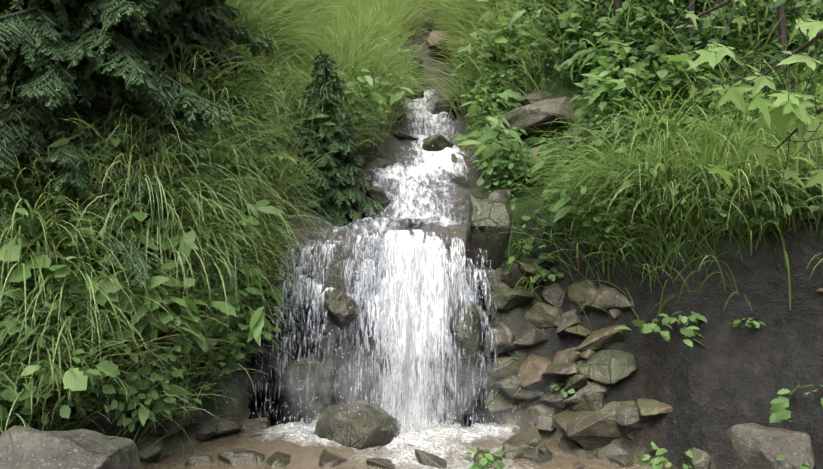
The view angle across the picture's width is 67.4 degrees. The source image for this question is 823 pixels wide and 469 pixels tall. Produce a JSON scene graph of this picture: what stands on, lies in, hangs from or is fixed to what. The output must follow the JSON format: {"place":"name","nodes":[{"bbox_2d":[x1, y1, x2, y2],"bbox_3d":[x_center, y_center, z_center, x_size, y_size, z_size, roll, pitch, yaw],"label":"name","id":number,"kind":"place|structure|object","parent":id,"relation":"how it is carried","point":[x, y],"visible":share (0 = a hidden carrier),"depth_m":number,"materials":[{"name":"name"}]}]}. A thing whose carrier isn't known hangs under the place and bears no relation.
{"place":"outdoors","nodes":[
{"label":"outdoors","id":0,"kind":"place"},
{"bbox_2d":[196,318,566,438],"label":"water splash","id":1,"kind":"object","parent":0,"point":[446,406],"depth_m":5.10,"materials":[{"name":"white"}]},
{"bbox_2d":[0,0,822,468],"bbox_3d":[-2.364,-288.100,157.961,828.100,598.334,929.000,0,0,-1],"label":"terrain","id":2,"kind":"structure","parent":0,"point":[720,384],"depth_m":4.73,"materials":[{"name":"soil"}]},
{"bbox_2d":[0,425,140,468],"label":"rock","id":3,"kind":"object","parent":2,"relation":"on","point":[23,447],"visible":1,"depth_m":3.34,"materials":[{"name":"stone"}]},
{"bbox_2d":[75,394,128,429],"bbox_3d":[-2.175,1.227,4.323,0.338,0.256,0.400,0,0,26],"label":"rock","id":4,"kind":"object","parent":2,"relation":"on","point":[98,419],"visible":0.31,"depth_m":4.19,"materials":[{"name":"stone"}]},
{"bbox_2d":[0,0,218,286],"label":"spruce","id":5,"kind":"object","parent":2,"relation":"on","point":[70,152],"visible":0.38,"depth_m":4.75,"materials":[{"name":"green plant"}]},
{"bbox_2d":[0,0,274,179],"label":"spruce","id":6,"kind":"object","parent":2,"relation":"on","point":[27,33],"visible":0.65,"depth_m":4.72,"materials":[{"name":"green plant"}]},
{"bbox_2d":[137,437,163,461],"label":"rock","id":7,"kind":"object","parent":2,"relation":"on","point":[152,453],"visible":0.62,"depth_m":4.46,"materials":[{"name":"stone"}]},
{"bbox_2d":[158,396,202,436],"bbox_3d":[-1.890,1.415,4.808,0.413,0.308,0.390,0,0,36],"label":"rock","id":8,"kind":"object","parent":2,"relation":"on","point":[195,416],"visible":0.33,"depth_m":4.70,"materials":[{"name":"stone"}]},
{"bbox_2d":[184,454,219,466],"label":"rock","id":9,"kind":"object","parent":2,"relation":"on","point":[193,460],"visible":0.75,"depth_m":4.47,"materials":[{"name":"stone"}]},
{"bbox_2d":[195,422,217,439],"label":"rock","id":10,"kind":"object","parent":2,"relation":"on","point":[202,431],"visible":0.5,"depth_m":4.91,"materials":[{"name":"stone"}]},
{"bbox_2d":[0,1,421,431],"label":"herb leaves","id":11,"kind":"object","parent":2,"relation":"on","point":[148,397],"visible":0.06,"depth_m":4.40,"materials":[{"name":"green plant"}]},
{"bbox_2d":[144,0,280,177],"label":"spruce","id":12,"kind":"object","parent":2,"relation":"on","point":[222,32],"visible":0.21,"depth_m":5.95,"materials":[{"name":"green plant"}]},
{"bbox_2d":[0,29,431,457],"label":"grass","id":13,"kind":"structure","parent":2,"relation":"on","point":[115,351],"depth_m":4.68,"materials":[{"name":"plant"}]},
{"bbox_2d":[211,417,240,436],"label":"rock","id":14,"kind":"object","parent":2,"relation":"on","point":[231,428],"visible":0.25,"depth_m":5.04,"materials":[{"name":"stone"}]},
{"bbox_2d":[218,450,264,464],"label":"rock","id":15,"kind":"object","parent":2,"relation":"on","point":[236,457],"visible":0.69,"depth_m":4.51,"materials":[{"name":"stone"}]},
{"bbox_2d":[238,417,270,431],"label":"rock","id":16,"kind":"object","parent":2,"relation":"on","point":[251,425],"depth_m":5.19,"materials":[{"name":"stone"}]},
{"bbox_2d":[249,434,262,437],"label":"rock","id":17,"kind":"object","parent":2,"relation":"on","point":[255,435],"depth_m":5.02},
{"bbox_2d":[266,452,290,466],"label":"rock","id":18,"kind":"object","parent":2,"relation":"on","point":[277,459],"visible":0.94,"depth_m":4.47,"materials":[{"name":"stone"}]},
{"bbox_2d":[285,353,325,396],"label":"rock","id":19,"kind":"object","parent":2,"relation":"on","point":[302,371],"depth_m":5.34,"materials":[{"name":"stone"}]},
{"bbox_2d":[316,338,327,353],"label":"cliff rock","id":20,"kind":"object","parent":2,"relation":"on","point":[322,343],"depth_m":5.49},
{"bbox_2d":[318,391,331,413],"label":"rock","id":21,"kind":"object","parent":2,"relation":"on","point":[326,400],"depth_m":5.38,"materials":[{"name":"stone"}]},
{"bbox_2d":[319,449,346,466],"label":"rock","id":22,"kind":"object","parent":2,"relation":"on","point":[327,458],"visible":0.56,"depth_m":4.48,"materials":[{"name":"stone"}]},
{"bbox_2d":[287,50,385,232],"bbox_3d":[-0.904,-0.935,6.510,1.280,1.983,1.268,0,0,-1],"label":"spruce","id":23,"kind":"object","parent":2,"relation":"on","point":[339,193],"visible":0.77,"depth_m":6.31,"materials":[{"name":"green plant"}]},
{"bbox_2d":[323,291,361,329],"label":"rock","id":24,"kind":"object","parent":2,"relation":"on","point":[337,305],"visible":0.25,"depth_m":5.42,"materials":[{"name":"stone"}]},
{"bbox_2d":[314,401,399,449],"bbox_3d":[-0.465,1.695,5.072,0.731,0.634,0.725,0,0,-28],"label":"rock","id":25,"kind":"object","parent":2,"relation":"on","point":[373,428],"visible":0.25,"depth_m":4.89,"materials":[{"name":"stone"}]},
{"bbox_2d":[0,0,714,418],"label":"broad leaf herbs","id":26,"kind":"object","parent":2,"relation":"on","point":[78,382],"visible":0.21,"depth_m":4.97,"materials":[{"name":"plant"}]},
{"bbox_2d":[0,0,743,427],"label":"leafy plants","id":27,"kind":"object","parent":2,"relation":"on","point":[256,332],"visible":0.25,"depth_m":5.12,"materials":[{"name":"plant"}]},
{"bbox_2d":[236,228,508,429],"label":"waterfall veils","id":28,"kind":"object","parent":2,"relation":"on","point":[421,288],"visible":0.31,"depth_m":5.41,"materials":[{"name":"liquid"}]},
{"bbox_2d":[266,89,480,380],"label":"water cascade","id":29,"kind":"object","parent":2,"relation":"on","point":[443,160],"visible":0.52,"depth_m":6.73,"materials":[{"name":"liquid"}]},
{"bbox_2d":[364,158,386,173],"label":"rock","id":30,"kind":"object","parent":2,"relation":"on","point":[376,163],"visible":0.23,"depth_m":7.13,"materials":[{"name":"stone"}]},
{"bbox_2d":[365,186,390,207],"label":"rock","id":31,"kind":"object","parent":2,"relation":"on","point":[377,193],"visible":0.6,"depth_m":6.54,"materials":[{"name":"stone"}]},
{"bbox_2d":[366,458,395,468],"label":"rock","id":32,"kind":"object","parent":2,"relation":"on","point":[383,463],"visible":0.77,"depth_m":4.43,"materials":[{"name":"stone"}]},
{"bbox_2d":[141,419,648,468],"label":"water pool","id":33,"kind":"structure","parent":2,"relation":"on","point":[305,447],"depth_m":4.73,"materials":[{"name":"liquid"}]},
{"bbox_2d":[226,86,550,436],"bbox_3d":[-0.296,-0.367,7.168,3.020,4.074,4.490,0,0,-1],"label":"water spray","id":34,"kind":"object","parent":33,"relation":"on","point":[396,342],"visible":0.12,"depth_m":5.25,"materials":[{"name":"white"}]},
{"bbox_2d":[387,104,408,120],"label":"rock","id":35,"kind":"object","parent":2,"relation":"on","point":[402,109],"visible":0.15,"depth_m":8.28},
{"bbox_2d":[390,130,418,139],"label":"rock","id":36,"kind":"object","parent":2,"relation":"on","point":[398,134],"visible":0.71,"depth_m":7.47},
{"bbox_2d":[396,75,423,100],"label":"rock","id":37,"kind":"object","parent":2,"relation":"on","point":[420,92],"visible":0.12,"depth_m":9.14,"materials":[{"name":"stone"}]},
{"bbox_2d":[0,0,822,430],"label":"long grass tussocks","id":38,"kind":"object","parent":2,"relation":"on","point":[220,184],"depth_m":5.05,"materials":[{"name":"plant"}]},
{"bbox_2d":[400,50,423,72],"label":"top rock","id":39,"kind":"object","parent":2,"relation":"on","point":[414,65],"visible":0.38,"depth_m":9.70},
{"bbox_2d":[414,449,446,467],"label":"rock","id":40,"kind":"object","parent":2,"relation":"on","point":[428,459],"visible":0.58,"depth_m":4.47,"materials":[{"name":"stone"}]},
{"bbox_2d":[422,134,453,150],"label":"rock","id":41,"kind":"object","parent":2,"relation":"on","point":[439,142],"visible":0.48,"depth_m":7.49,"materials":[{"name":"stone"}]},
{"bbox_2d":[426,31,451,51],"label":"rock","id":42,"kind":"object","parent":2,"relation":"on","point":[434,37],"visible":0.56,"depth_m":10.10,"materials":[{"name":"stone"}]},
{"bbox_2d":[432,89,463,120],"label":"rock","id":43,"kind":"object","parent":2,"relation":"on","point":[440,108],"visible":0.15,"depth_m":8.91,"materials":[{"name":"stone"}]},
{"bbox_2d":[448,45,463,62],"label":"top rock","id":44,"kind":"object","parent":2,"relation":"on","point":[458,57],"visible":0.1,"depth_m":9.75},
{"bbox_2d":[450,299,480,369],"bbox_3d":[0.475,0.907,5.528,0.276,0.663,0.363,0,0,-1],"label":"rock","id":45,"kind":"object","parent":2,"relation":"on","point":[465,342],"depth_m":5.39,"materials":[{"name":"stone"}]},
{"bbox_2d":[479,310,490,325],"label":"rock","id":46,"kind":"object","parent":2,"relation":"on","point":[486,314],"depth_m":5.52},
{"bbox_2d":[483,289,488,301],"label":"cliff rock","id":47,"kind":"object","parent":2,"relation":"on","point":[487,296],"depth_m":5.62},
{"bbox_2d":[464,189,511,269],"bbox_3d":[0.767,0.237,5.807,0.458,1.345,0.561,0,0,30],"label":"rock","id":48,"kind":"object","parent":2,"relation":"on","point":[490,214],"depth_m":5.65,"materials":[{"name":"stone"}]},
{"bbox_2d":[474,449,501,468],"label":"rock","id":49,"kind":"object","parent":2,"relation":"on","point":[483,453],"visible":0.38,"depth_m":4.53,"materials":[{"name":"stone"}]},
{"bbox_2d":[481,327,515,356],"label":"rock","id":50,"kind":"object","parent":2,"relation":"on","point":[502,345],"depth_m":5.42,"materials":[{"name":"stone"}]},
{"bbox_2d":[491,418,505,423],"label":"rock","id":51,"kind":"object","parent":2,"relation":"on","point":[503,421],"depth_m":5.35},
{"bbox_2d":[484,391,513,412],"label":"rock","id":52,"kind":"object","parent":2,"relation":"on","point":[499,404],"depth_m":5.31,"materials":[{"name":"stone"}]},
{"bbox_2d":[487,356,521,381],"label":"rock","id":53,"kind":"object","parent":2,"relation":"on","point":[511,364],"depth_m":5.37,"materials":[{"name":"stone"}]},
{"bbox_2d":[495,322,514,355],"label":"rock","id":54,"kind":"object","parent":2,"relation":"on","point":[509,334],"visible":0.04,"depth_m":5.48,"materials":[{"name":"stone"}]},
{"bbox_2d":[488,285,535,311],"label":"rock","id":55,"kind":"object","parent":2,"relation":"on","point":[510,299],"visible":0.75,"depth_m":5.54,"materials":[{"name":"stone"}]},
{"bbox_2d":[507,405,519,414],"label":"rock","id":56,"kind":"object","parent":2,"relation":"on","point":[514,409],"depth_m":5.30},
{"bbox_2d":[499,263,529,287],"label":"rock","id":57,"kind":"object","parent":2,"relation":"on","point":[512,277],"visible":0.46,"depth_m":5.66,"materials":[{"name":"stone"}]},
{"bbox_2d":[502,443,526,459],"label":"rock","id":58,"kind":"object","parent":2,"relation":"on","point":[512,452],"visible":0.31,"depth_m":4.60,"materials":[{"name":"stone"}]},
{"bbox_2d":[512,427,521,432],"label":"rock","id":59,"kind":"object","parent":2,"relation":"on","point":[514,429],"depth_m":5.17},
{"bbox_2d":[490,375,544,402],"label":"rock","id":60,"kind":"object","parent":2,"relation":"on","point":[513,394],"depth_m":5.25,"materials":[{"name":"stone"}]},
{"bbox_2d":[509,400,528,409],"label":"rock","id":61,"kind":"object","parent":2,"relation":"on","point":[523,405],"depth_m":5.28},
{"bbox_2d":[501,426,541,451],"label":"rock","id":62,"kind":"object","parent":2,"relation":"on","point":[528,439],"visible":0.27,"depth_m":4.71,"materials":[{"name":"stone"}]},
{"bbox_2d":[510,261,550,280],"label":"rock","id":63,"kind":"object","parent":2,"relation":"on","point":[532,270],"visible":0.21,"depth_m":5.68,"materials":[{"name":"stone"}]},
{"bbox_2d":[512,328,549,349],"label":"rock","id":64,"kind":"object","parent":2,"relation":"on","point":[533,337],"visible":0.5,"depth_m":5.39,"materials":[{"name":"stone"}]},
{"bbox_2d":[518,258,546,265],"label":"rock","id":65,"kind":"object","parent":2,"relation":"on","point":[529,261],"visible":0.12,"depth_m":5.81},
{"bbox_2d":[516,90,551,106],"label":"rock","id":66,"kind":"object","parent":2,"relation":"on","point":[533,97],"visible":0.38,"depth_m":7.15,"materials":[{"name":"stone"}]},
{"bbox_2d":[517,354,551,390],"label":"rock","id":67,"kind":"object","parent":2,"relation":"on","point":[530,372],"visible":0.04,"depth_m":5.25,"materials":[{"name":"stone"}]},
{"bbox_2d":[516,403,555,436],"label":"rock","id":68,"kind":"object","parent":2,"relation":"on","point":[530,413],"depth_m":5.17,"materials":[{"name":"stone"}]},
{"bbox_2d":[522,441,552,462],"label":"rock","id":69,"kind":"object","parent":2,"relation":"on","point":[541,452],"visible":0.54,"depth_m":4.57,"materials":[{"name":"stone"}]},
{"bbox_2d":[502,96,575,138],"bbox_3d":[1.408,-1.306,6.895,0.596,0.439,0.875,0,0,-35],"label":"rock","id":70,"kind":"object","parent":2,"relation":"on","point":[530,116],"visible":0.67,"depth_m":6.65,"materials":[{"name":"stone"}]},
{"bbox_2d":[526,147,551,185],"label":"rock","id":71,"kind":"object","parent":2,"relation":"on","point":[534,152],"visible":0.1,"depth_m":6.53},
{"bbox_2d":[529,416,556,431],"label":"rock","id":72,"kind":"object","parent":2,"relation":"on","point":[542,423],"depth_m":5.05,"materials":[{"name":"stone"}]},
{"bbox_2d":[525,302,561,328],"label":"rock","id":73,"kind":"object","parent":2,"relation":"on","point":[539,315],"visible":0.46,"depth_m":5.51,"materials":[{"name":"stone"}]},
{"bbox_2d":[542,283,564,307],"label":"rock","id":74,"kind":"object","parent":2,"relation":"on","point":[551,294],"visible":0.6,"depth_m":5.57,"materials":[{"name":"stone"}]},
{"bbox_2d":[539,390,568,408],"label":"rock","id":75,"kind":"object","parent":2,"relation":"on","point":[554,398],"depth_m":5.07,"materials":[{"name":"stone"}]},
{"bbox_2d":[541,362,576,381],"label":"rock","id":76,"kind":"object","parent":2,"relation":"on","point":[563,372],"depth_m":5.06,"materials":[{"name":"stone"}]},
{"bbox_2d":[518,0,609,61],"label":"shrub","id":77,"kind":"object","parent":2,"relation":"on","point":[546,18],"visible":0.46,"depth_m":7.06,"materials":[{"name":"green plant"}]},
{"bbox_2d":[552,347,581,363],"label":"rock","id":78,"kind":"object","parent":2,"relation":"on","point":[567,355],"visible":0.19,"depth_m":5.15,"materials":[{"name":"stone"}]},
{"bbox_2d":[555,309,579,334],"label":"rock","id":79,"kind":"object","parent":2,"relation":"on","point":[568,319],"visible":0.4,"depth_m":5.31,"materials":[{"name":"stone"}]},
{"bbox_2d":[557,436,579,454],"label":"rock","id":80,"kind":"object","parent":2,"relation":"on","point":[567,445],"visible":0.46,"depth_m":4.77,"materials":[{"name":"stone"}]},
{"bbox_2d":[564,359,587,392],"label":"rock","id":81,"kind":"object","parent":2,"relation":"on","point":[576,382],"visible":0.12,"depth_m":4.96,"materials":[{"name":"stone"}]},
{"bbox_2d":[565,325,590,337],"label":"rock","id":82,"kind":"object","parent":2,"relation":"on","point":[580,331],"visible":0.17,"depth_m":5.19,"materials":[{"name":"stone"}]},
{"bbox_2d":[567,280,597,310],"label":"rock","id":83,"kind":"object","parent":2,"relation":"on","point":[579,294],"visible":0.48,"depth_m":5.36,"materials":[{"name":"stone"}]},
{"bbox_2d":[567,119,598,154],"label":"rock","id":84,"kind":"object","parent":2,"relation":"on","point":[575,132],"visible":0.19,"depth_m":6.21,"materials":[{"name":"stone"}]},
{"bbox_2d":[573,445,595,458],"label":"rock","id":85,"kind":"object","parent":2,"relation":"on","point":[580,451],"visible":0.31,"depth_m":4.62,"materials":[{"name":"stone"}]},
{"bbox_2d":[579,296,591,314],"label":"rock","id":86,"kind":"object","parent":2,"relation":"on","point":[586,307],"visible":0.46,"depth_m":5.26,"materials":[{"name":"stone"}]},
{"bbox_2d":[563,381,609,407],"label":"rock","id":87,"kind":"object","parent":2,"relation":"on","point":[595,386],"visible":0.58,"depth_m":4.86,"materials":[{"name":"stone"}]},
{"bbox_2d":[552,408,623,450],"bbox_3d":[1.454,1.519,4.840,0.670,0.332,0.488,0,0,-1],"label":"rock","id":88,"kind":"object","parent":2,"relation":"on","point":[588,430],"visible":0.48,"depth_m":4.64,"materials":[{"name":"stone"}]},
{"bbox_2d":[611,400,634,408],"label":"rock","id":89,"kind":"object","parent":88,"relation":"on","point":[622,403],"visible":0.21,"depth_m":4.71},
{"bbox_2d":[571,390,605,411],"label":"rock","id":90,"kind":"object","parent":2,"relation":"on","point":[592,400],"visible":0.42,"depth_m":4.80,"materials":[{"name":"stone"}]},
{"bbox_2d":[580,349,596,360],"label":"rock","id":91,"kind":"object","parent":2,"relation":"on","point":[587,354],"visible":0.31,"depth_m":5.03,"materials":[{"name":"stone"}]},
{"bbox_2d":[574,324,628,350],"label":"rock","id":92,"kind":"object","parent":2,"relation":"on","point":[603,338],"visible":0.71,"depth_m":5.02,"materials":[{"name":"stone"}]},
{"bbox_2d":[570,0,635,33],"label":"shrub","id":93,"kind":"object","parent":2,"relation":"on","point":[617,4],"visible":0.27,"depth_m":6.72,"materials":[{"name":"green plant"}]},
{"bbox_2d":[593,401,616,419],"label":"rock","id":94,"kind":"object","parent":2,"relation":"on","point":[606,409],"visible":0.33,"depth_m":4.73,"materials":[{"name":"stone"}]},
{"bbox_2d":[576,350,636,384],"bbox_3d":[1.542,1.058,4.984,0.555,0.257,0.347,0,0,44],"label":"rock","id":95,"kind":"object","parent":2,"relation":"on","point":[611,367],"visible":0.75,"depth_m":4.85,"materials":[{"name":"stone"}]},
{"bbox_2d":[593,444,627,461],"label":"rock","id":96,"kind":"object","parent":2,"relation":"on","point":[601,452],"visible":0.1,"depth_m":4.58,"materials":[{"name":"stone"}]},
{"bbox_2d":[593,284,633,312],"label":"rock","id":97,"kind":"object","parent":2,"relation":"on","point":[607,298],"visible":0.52,"depth_m":5.12,"materials":[{"name":"stone"}]},
{"bbox_2d":[573,450,655,468],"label":"pebbles","id":98,"kind":"object","parent":2,"relation":"on","point":[579,465],"depth_m":4.42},
{"bbox_2d":[608,308,621,319],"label":"rock","id":99,"kind":"object","parent":2,"relation":"on","point":[615,313],"visible":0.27,"depth_m":5.09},
{"bbox_2d":[604,454,635,466],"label":"rock","id":100,"kind":"object","parent":2,"relation":"on","point":[624,460],"visible":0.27,"depth_m":4.47,"materials":[{"name":"stone"}]},
{"bbox_2d":[614,404,652,438],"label":"rock","id":101,"kind":"object","parent":2,"relation":"on","point":[629,423],"visible":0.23,"depth_m":4.56,"materials":[{"name":"stone"}]},
{"bbox_2d":[446,0,822,270],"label":"herb leaves","id":102,"kind":"object","parent":2,"relation":"on","point":[495,164],"visible":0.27,"depth_m":5.85,"materials":[{"name":"green plant"}]},
{"bbox_2d":[465,267,822,468],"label":"leafy plants","id":103,"kind":"object","parent":2,"relation":"on","point":[778,413],"visible":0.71,"depth_m":4.43,"materials":[{"name":"green plant"}]},
{"bbox_2d":[635,399,672,422],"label":"rock","id":104,"kind":"object","parent":2,"relation":"on","point":[649,410],"visible":0.75,"depth_m":4.50,"materials":[{"name":"stone"}]},
{"bbox_2d":[523,0,822,121],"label":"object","id":105,"kind":"object","parent":2,"relation":"on","point":[728,39],"visible":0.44,"depth_m":6.23,"materials":[{"name":"green plant"}]},
{"bbox_2d":[652,0,704,79],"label":"tree","id":106,"kind":"object","parent":2,"relation":"on","point":[691,7],"visible":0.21,"depth_m":6.16,"materials":[{"name":"brown plant"}]},
{"bbox_2d":[683,447,711,468],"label":"rock","id":107,"kind":"object","parent":2,"relation":"on","point":[701,459],"visible":0.96,"depth_m":4.11,"materials":[{"name":"stone"}]},
{"bbox_2d":[664,0,746,52],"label":"maple branch","id":108,"kind":"object","parent":2,"relation":"on","point":[739,20],"visible":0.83,"depth_m":2.71,"materials":[{"name":"green plant"}]},
{"bbox_2d":[605,288,822,449],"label":"pebbles","id":109,"kind":"object","parent":2,"relation":"on","point":[820,291],"depth_m":4.33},
{"bbox_2d":[688,0,822,189],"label":"maple branch","id":110,"kind":"object","parent":2,"relation":"on","point":[772,110],"visible":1,"depth_m":2.10,"materials":[{"name":"green plant"}]},
{"bbox_2d":[726,423,815,468],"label":"rock","id":111,"kind":"object","parent":2,"relation":"on","point":[756,446],"visible":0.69,"depth_m":3.95,"materials":[{"name":"stone"}]},
{"bbox_2d":[748,86,822,188],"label":"maple branch","id":112,"kind":"object","parent":2,"relation":"on","point":[805,129],"visible":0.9,"depth_m":2.18,"materials":[{"name":"green plant"}]},
{"bbox_2d":[756,0,822,91],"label":"tree","id":113,"kind":"object","parent":2,"relation":"on","point":[779,6],"visible":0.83,"depth_m":5.86,"materials":[{"name":"brown plant"}]},
{"bbox_2d":[0,0,822,131],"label":"meadow grass","id":114,"kind":"structure","parent":0,"point":[379,12],"depth_m":8.00,"materials":[{"name":"plant"}]},
{"bbox_2d":[451,6,822,337],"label":"grass","id":115,"kind":"structure","parent":0,"point":[681,222],"depth_m":4.88,"materials":[{"name":"plant"}]}
]}

